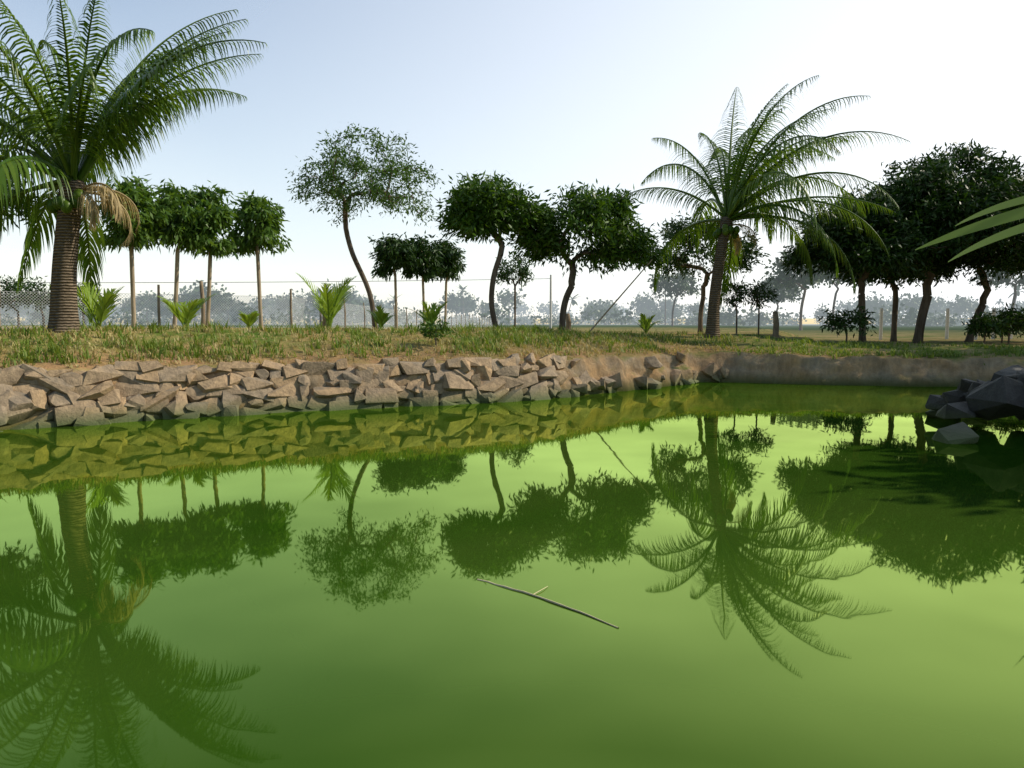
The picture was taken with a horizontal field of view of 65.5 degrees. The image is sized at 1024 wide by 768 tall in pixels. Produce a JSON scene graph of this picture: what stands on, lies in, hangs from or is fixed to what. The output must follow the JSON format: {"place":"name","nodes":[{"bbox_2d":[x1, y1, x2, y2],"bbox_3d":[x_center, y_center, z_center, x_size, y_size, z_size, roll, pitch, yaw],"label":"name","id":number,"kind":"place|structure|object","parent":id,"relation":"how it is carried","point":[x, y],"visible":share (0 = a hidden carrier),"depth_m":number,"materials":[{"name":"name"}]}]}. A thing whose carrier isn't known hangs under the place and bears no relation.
{"place":"outdoors","nodes":[
{"label":"outdoors","id":0,"kind":"place"},
{"bbox_2d":[0,0,965,323],"label":"sky","id":1,"kind":"structure","parent":0,"point":[449,76],"materials":[{"name":"blue"}]},
{"bbox_2d":[0,382,1023,767],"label":"pond water","id":2,"kind":"structure","parent":0,"point":[788,576],"depth_m":5.02,"materials":[{"name":"green liquid"}]},
{"bbox_2d":[477,579,618,627],"bbox_3d":[0.254,1.294,4.821,0.231,0.027,1.155,-4,6,-44],"label":"floating stick","id":3,"kind":"object","parent":2,"relation":"on","point":[534,595],"visible":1,"depth_m":4.79,"materials":[{"name":"brown wood"}]},
{"bbox_2d":[0,0,1023,318],"bbox_3d":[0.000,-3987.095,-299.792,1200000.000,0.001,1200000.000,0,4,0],"label":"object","id":4,"kind":"structure","parent":0,"point":[620,88],"depth_m":15090.81,"materials":[{"name":"white"}]},
{"bbox_2d":[0,324,1023,429],"bbox_3d":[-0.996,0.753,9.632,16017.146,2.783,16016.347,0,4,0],"label":"ground","id":5,"kind":"structure","parent":0,"point":[825,369],"depth_m":21.31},
{"bbox_2d":[1,152,47,231],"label":"tree","id":6,"kind":"object","parent":5,"relation":"on","point":[21,209],"visible":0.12,"depth_m":19.60,"materials":[{"name":"green plant"}]},
{"bbox_2d":[0,274,49,327],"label":"shrub wood","id":7,"kind":"object","parent":5,"relation":"on","point":[9,287],"visible":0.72,"depth_m":28.57,"materials":[{"name":"green plant"}]},
{"bbox_2d":[9,275,78,326],"bbox_3d":[-17.481,-3.058,29.805,2.178,2.030,2.792,3,5,34],"label":"shrub wood","id":8,"kind":"object","parent":5,"relation":"on","point":[47,297],"visible":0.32,"depth_m":29.48,"materials":[{"name":"green plant"}]},
{"bbox_2d":[44,282,124,327],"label":"palm seedlings","id":9,"kind":"object","parent":5,"relation":"on","point":[101,311],"visible":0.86,"depth_m":17.34,"materials":[{"name":"green plant"}]},
{"bbox_2d":[77,281,113,325],"bbox_3d":[-16.673,-3.158,30.837,2.150,2.073,2.182,-1,4,-12],"label":"shrub wood","id":10,"kind":"object","parent":5,"relation":"on","point":[82,303],"visible":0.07,"depth_m":30.69,"materials":[{"name":"green plant"}]},
{"bbox_2d":[0,0,268,332],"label":"palm tree","id":11,"kind":"object","parent":5,"relation":"on","point":[69,164],"visible":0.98,"depth_m":15.42,"materials":[{"name":"green plant"}]},
{"bbox_2d":[96,171,172,328],"bbox_3d":[-9.952,-3.462,20.784,2.273,4.187,1.982,0,4,0],"label":"tree","id":12,"kind":"object","parent":5,"relation":"on","point":[138,194],"visible":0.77,"depth_m":20.53,"materials":[{"name":"green plant"}]},
{"bbox_2d":[155,294,214,327],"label":"palm seedlings","id":13,"kind":"object","parent":5,"relation":"on","point":[189,312],"visible":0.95,"depth_m":19.28,"materials":[{"name":"green plant"}]},
{"bbox_2d":[150,179,219,328],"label":"tree","id":14,"kind":"object","parent":5,"relation":"on","point":[173,232],"visible":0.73,"depth_m":21.52,"materials":[{"name":"green plant"}]},
{"bbox_2d":[177,180,242,325],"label":"tree","id":15,"kind":"object","parent":5,"relation":"on","point":[215,211],"visible":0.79,"depth_m":22.12,"materials":[{"name":"green plant"}]},
{"bbox_2d":[238,311,259,326],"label":"palm seedling stems","id":16,"kind":"object","parent":5,"relation":"on","point":[248,319],"visible":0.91,"depth_m":20.79,"materials":[{"name":"green plant"}]},
{"bbox_2d":[0,285,498,328],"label":"chain link fence","id":17,"kind":"object","parent":5,"relation":"on","point":[158,301],"visible":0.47,"depth_m":27.68,"materials":[{"name":"metal"}]},
{"bbox_2d":[220,190,293,328],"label":"tree","id":18,"kind":"object","parent":5,"relation":"on","point":[259,221],"visible":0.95,"depth_m":23.10,"materials":[{"name":"green plant"}]},
{"bbox_2d":[297,273,355,327],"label":"palm seedlings","id":19,"kind":"object","parent":5,"relation":"on","point":[329,306],"visible":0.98,"depth_m":19.72,"materials":[{"name":"green plant"}]},
{"bbox_2d":[0,351,728,431],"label":"stone wall rocks","id":20,"kind":"object","parent":5,"relation":"on","point":[168,393],"visible":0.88,"depth_m":14.96,"materials":[{"name":"beige stone"}]},
{"bbox_2d":[285,124,445,328],"bbox_3d":[-5.064,-5.384,27.545,5.644,7.157,5.173,0,4,0],"label":"sparse tree","id":21,"kind":"object","parent":5,"relation":"on","point":[358,165],"visible":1,"depth_m":26.94,"materials":[{"name":"green plant"}]},
{"bbox_2d":[0,317,736,367],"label":"green grass tufts","id":22,"kind":"object","parent":5,"relation":"on","point":[52,347],"visible":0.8,"depth_m":17.03,"materials":[{"name":"green plant"}]},
{"bbox_2d":[0,323,736,367],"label":"dry grass tufts","id":23,"kind":"object","parent":5,"relation":"on","point":[586,348],"depth_m":17.13,"materials":[{"name":"plant"}]},
{"bbox_2d":[367,305,394,327],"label":"palm seedling stems","id":24,"kind":"object","parent":5,"relation":"on","point":[380,316],"visible":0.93,"depth_m":22.79,"materials":[{"name":"green plant"}]},
{"bbox_2d":[367,232,422,328],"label":"tree","id":25,"kind":"object","parent":5,"relation":"on","point":[393,255],"visible":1,"depth_m":31.32,"materials":[{"name":"green plant"}]},
{"bbox_2d":[399,230,446,323],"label":"tree","id":26,"kind":"object","parent":5,"relation":"on","point":[429,268],"visible":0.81,"depth_m":32.37,"materials":[{"name":"green plant"}]},
{"bbox_2d":[411,301,446,323],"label":"palm seedling stems","id":27,"kind":"object","parent":5,"relation":"on","point":[430,313],"visible":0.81,"depth_m":22.83,"materials":[{"name":"green plant"}]},
{"bbox_2d":[418,315,455,346],"bbox_3d":[-1.683,-1.152,17.554,0.809,0.731,0.792,1,4,16],"label":"shrub","id":28,"kind":"object","parent":5,"relation":"on","point":[426,332],"visible":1,"depth_m":17.52,"materials":[{"name":"green plant"}]},
{"bbox_2d":[427,234,466,324],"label":"tree","id":29,"kind":"object","parent":5,"relation":"on","point":[452,267],"visible":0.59,"depth_m":33.35,"materials":[{"name":"green plant"}]},
{"bbox_2d":[199,281,778,337],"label":"fence posts","id":30,"kind":"object","parent":5,"relation":"on","point":[775,323],"visible":0.62,"depth_m":28.83,"materials":[{"name":"brown wood"}]},
{"bbox_2d":[433,170,561,327],"bbox_3d":[-0.397,-3.950,23.776,3.879,4.883,3.494,0,4,0],"label":"mango tree","id":31,"kind":"object","parent":5,"relation":"on","point":[472,213],"visible":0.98,"depth_m":23.07,"materials":[{"name":"green plant"}]},
{"bbox_2d":[0,278,1023,326],"bbox_3d":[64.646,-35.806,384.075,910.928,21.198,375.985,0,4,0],"label":"distant treeline","id":32,"kind":"object","parent":5,"relation":"on","point":[591,313],"visible":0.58,"depth_m":286.58,"materials":[{"name":"green plant"}]},
{"bbox_2d":[495,254,534,327],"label":"tree","id":33,"kind":"object","parent":5,"relation":"on","point":[521,272],"visible":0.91,"depth_m":35.58,"materials":[{"name":"green plant"}]},
{"bbox_2d":[549,275,551,328],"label":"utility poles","id":34,"kind":"object","parent":5,"relation":"on","point":[550,317],"visible":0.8,"depth_m":61.65,"materials":[{"name":"concrete"}]},
{"bbox_2d":[2,278,549,282],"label":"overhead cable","id":35,"kind":"object","parent":34,"relation":"attached to","point":[228,282],"visible":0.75,"depth_m":54.81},
{"bbox_2d":[506,179,670,330],"bbox_3d":[2.424,-3.872,24.652,5.248,4.737,4.322,0,4,0],"label":"mango tree","id":36,"kind":"object","parent":5,"relation":"on","point":[618,237],"visible":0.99,"depth_m":24.02,"materials":[{"name":"green plant"}]},
{"bbox_2d":[589,260,651,331],"bbox_3d":[3.251,-2.615,24.273,2.010,2.327,0.060,1,4,12],"label":"bamboo pole","id":37,"kind":"object","parent":5,"relation":"on","point":[598,321],"visible":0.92,"depth_m":24.27,"materials":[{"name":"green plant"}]},
{"bbox_2d":[635,313,659,332],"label":"palm seedling stems","id":38,"kind":"object","parent":5,"relation":"on","point":[645,323],"visible":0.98,"depth_m":26.84,"materials":[{"name":"green plant"}]},
{"bbox_2d":[647,270,701,325],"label":"tree","id":39,"kind":"object","parent":5,"relation":"on","point":[680,286],"visible":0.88,"depth_m":128.38,"materials":[{"name":"green plant"}]},
{"bbox_2d":[654,207,770,331],"bbox_3d":[8.032,-4.673,32.714,4.633,5.255,4.756,0,4,0],"label":"tree","id":40,"kind":"object","parent":5,"relation":"on","point":[680,261],"visible":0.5,"depth_m":32.07,"materials":[{"name":"green plant"}]},
{"bbox_2d":[724,279,757,334],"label":"tree","id":41,"kind":"object","parent":5,"relation":"on","point":[738,295],"visible":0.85,"depth_m":29.20,"materials":[{"name":"green plant"}]},
{"bbox_2d":[741,277,779,334],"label":"tree","id":42,"kind":"object","parent":5,"relation":"on","point":[765,295],"visible":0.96,"depth_m":29.32,"materials":[{"name":"green plant"}]},
{"bbox_2d":[623,75,910,337],"bbox_3d":[7.946,-5.821,25.843,7.495,8.717,9.276,-4,6,-41],"label":"palm tree","id":43,"kind":"object","parent":5,"relation":"on","point":[738,196],"visible":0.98,"depth_m":25.04,"materials":[{"name":"green plant"}]},
{"bbox_2d":[752,275,802,310],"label":"tree","id":44,"kind":"object","parent":5,"relation":"on","point":[789,294],"visible":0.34,"depth_m":127.33,"materials":[{"name":"green plant"}]},
{"bbox_2d":[761,251,839,329],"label":"tree","id":45,"kind":"object","parent":5,"relation":"on","point":[784,279],"visible":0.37,"depth_m":89.25,"materials":[{"name":"green plant"}]},
{"bbox_2d":[795,274,871,327],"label":"tree","id":46,"kind":"object","parent":5,"relation":"on","point":[835,295],"visible":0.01,"depth_m":109.66,"materials":[{"name":"green plant"}]},
{"bbox_2d":[817,305,876,342],"bbox_3d":[11.559,-2.073,27.773,2.043,1.463,2.003,0,4,0],"label":"bush","id":47,"kind":"object","parent":5,"relation":"on","point":[839,323],"visible":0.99,"depth_m":27.56,"materials":[{"name":"green plant"}]},
{"bbox_2d":[778,183,938,342],"bbox_3d":[12.557,-4.338,28.702,5.790,5.863,5.245,0,4,0],"label":"tree","id":48,"kind":"object","parent":5,"relation":"on","point":[866,256],"visible":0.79,"depth_m":27.43,"materials":[{"name":"green plant"}]},
{"bbox_2d":[730,332,1023,364],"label":"grass tufts","id":49,"kind":"object","parent":5,"relation":"on","point":[1001,349],"visible":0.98,"depth_m":22.95,"materials":[{"name":"green plant"}]},
{"bbox_2d":[823,248,965,341],"bbox_3d":[15.791,-4.491,32.728,5.748,5.552,4.770,0,4,0],"label":"tree","id":50,"kind":"object","parent":5,"relation":"on","point":[890,279],"visible":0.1,"depth_m":32.80,"materials":[{"name":"green plant"}]},
{"bbox_2d":[848,138,1023,343],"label":"tree","id":51,"kind":"object","parent":5,"relation":"on","point":[935,192],"visible":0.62,"depth_m":27.72,"materials":[{"name":"green plant"}]},
{"bbox_2d":[879,308,1013,339],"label":"fence posts","id":52,"kind":"object","parent":5,"relation":"on","point":[946,324],"visible":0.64,"depth_m":37.85,"materials":[{"name":"brown wood"}]},
{"bbox_2d":[907,179,1023,341],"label":"tree","id":53,"kind":"object","parent":5,"relation":"on","point":[980,264],"visible":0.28,"depth_m":29.62,"materials":[{"name":"green plant"}]},
{"bbox_2d":[925,365,1023,443],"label":"rock pile","id":54,"kind":"object","parent":5,"relation":"on","point":[1000,394],"visible":0.96,"depth_m":12.14,"materials":[{"name":"grey stone"}]},
{"bbox_2d":[961,310,1011,343],"bbox_3d":[16.216,-1.920,27.205,1.538,1.251,1.636,4,6,40],"label":"bush","id":55,"kind":"object","parent":5,"relation":"on","point":[984,324],"visible":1,"depth_m":26.98,"materials":[{"name":"green plant"}]},
{"bbox_2d":[968,265,1023,307],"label":"tree","id":56,"kind":"object","parent":5,"relation":"on","point":[1006,281],"visible":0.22,"depth_m":99.39,"materials":[{"name":"green plant"}]},
{"bbox_2d":[980,309,1023,342],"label":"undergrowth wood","id":57,"kind":"object","parent":5,"relation":"on","point":[1006,333],"visible":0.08,"depth_m":29.17,"materials":[{"name":"green plant"}]},
{"bbox_2d":[991,302,1023,343],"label":"bush","id":58,"kind":"object","parent":5,"relation":"on","point":[1010,316],"visible":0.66,"depth_m":27.66,"materials":[{"name":"green plant"}]},
{"bbox_2d":[991,267,1023,279],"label":"tree","id":59,"kind":"object","parent":5,"relation":"on","point":[1021,272],"visible":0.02,"depth_m":33.63,"materials":[{"name":"green plant"}]},
{"bbox_2d":[998,303,1023,334],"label":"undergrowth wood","id":60,"kind":"object","parent":5,"relation":"on","point":[1013,333],"visible":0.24,"depth_m":28.15,"materials":[{"name":"green plant"}]},
{"bbox_2d":[915,196,1023,261],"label":"palm leaflets","id":61,"kind":"object","parent":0,"point":[1006,217],"visible":1,"depth_m":1.25,"materials":[{"name":"green plant"}]}
]}

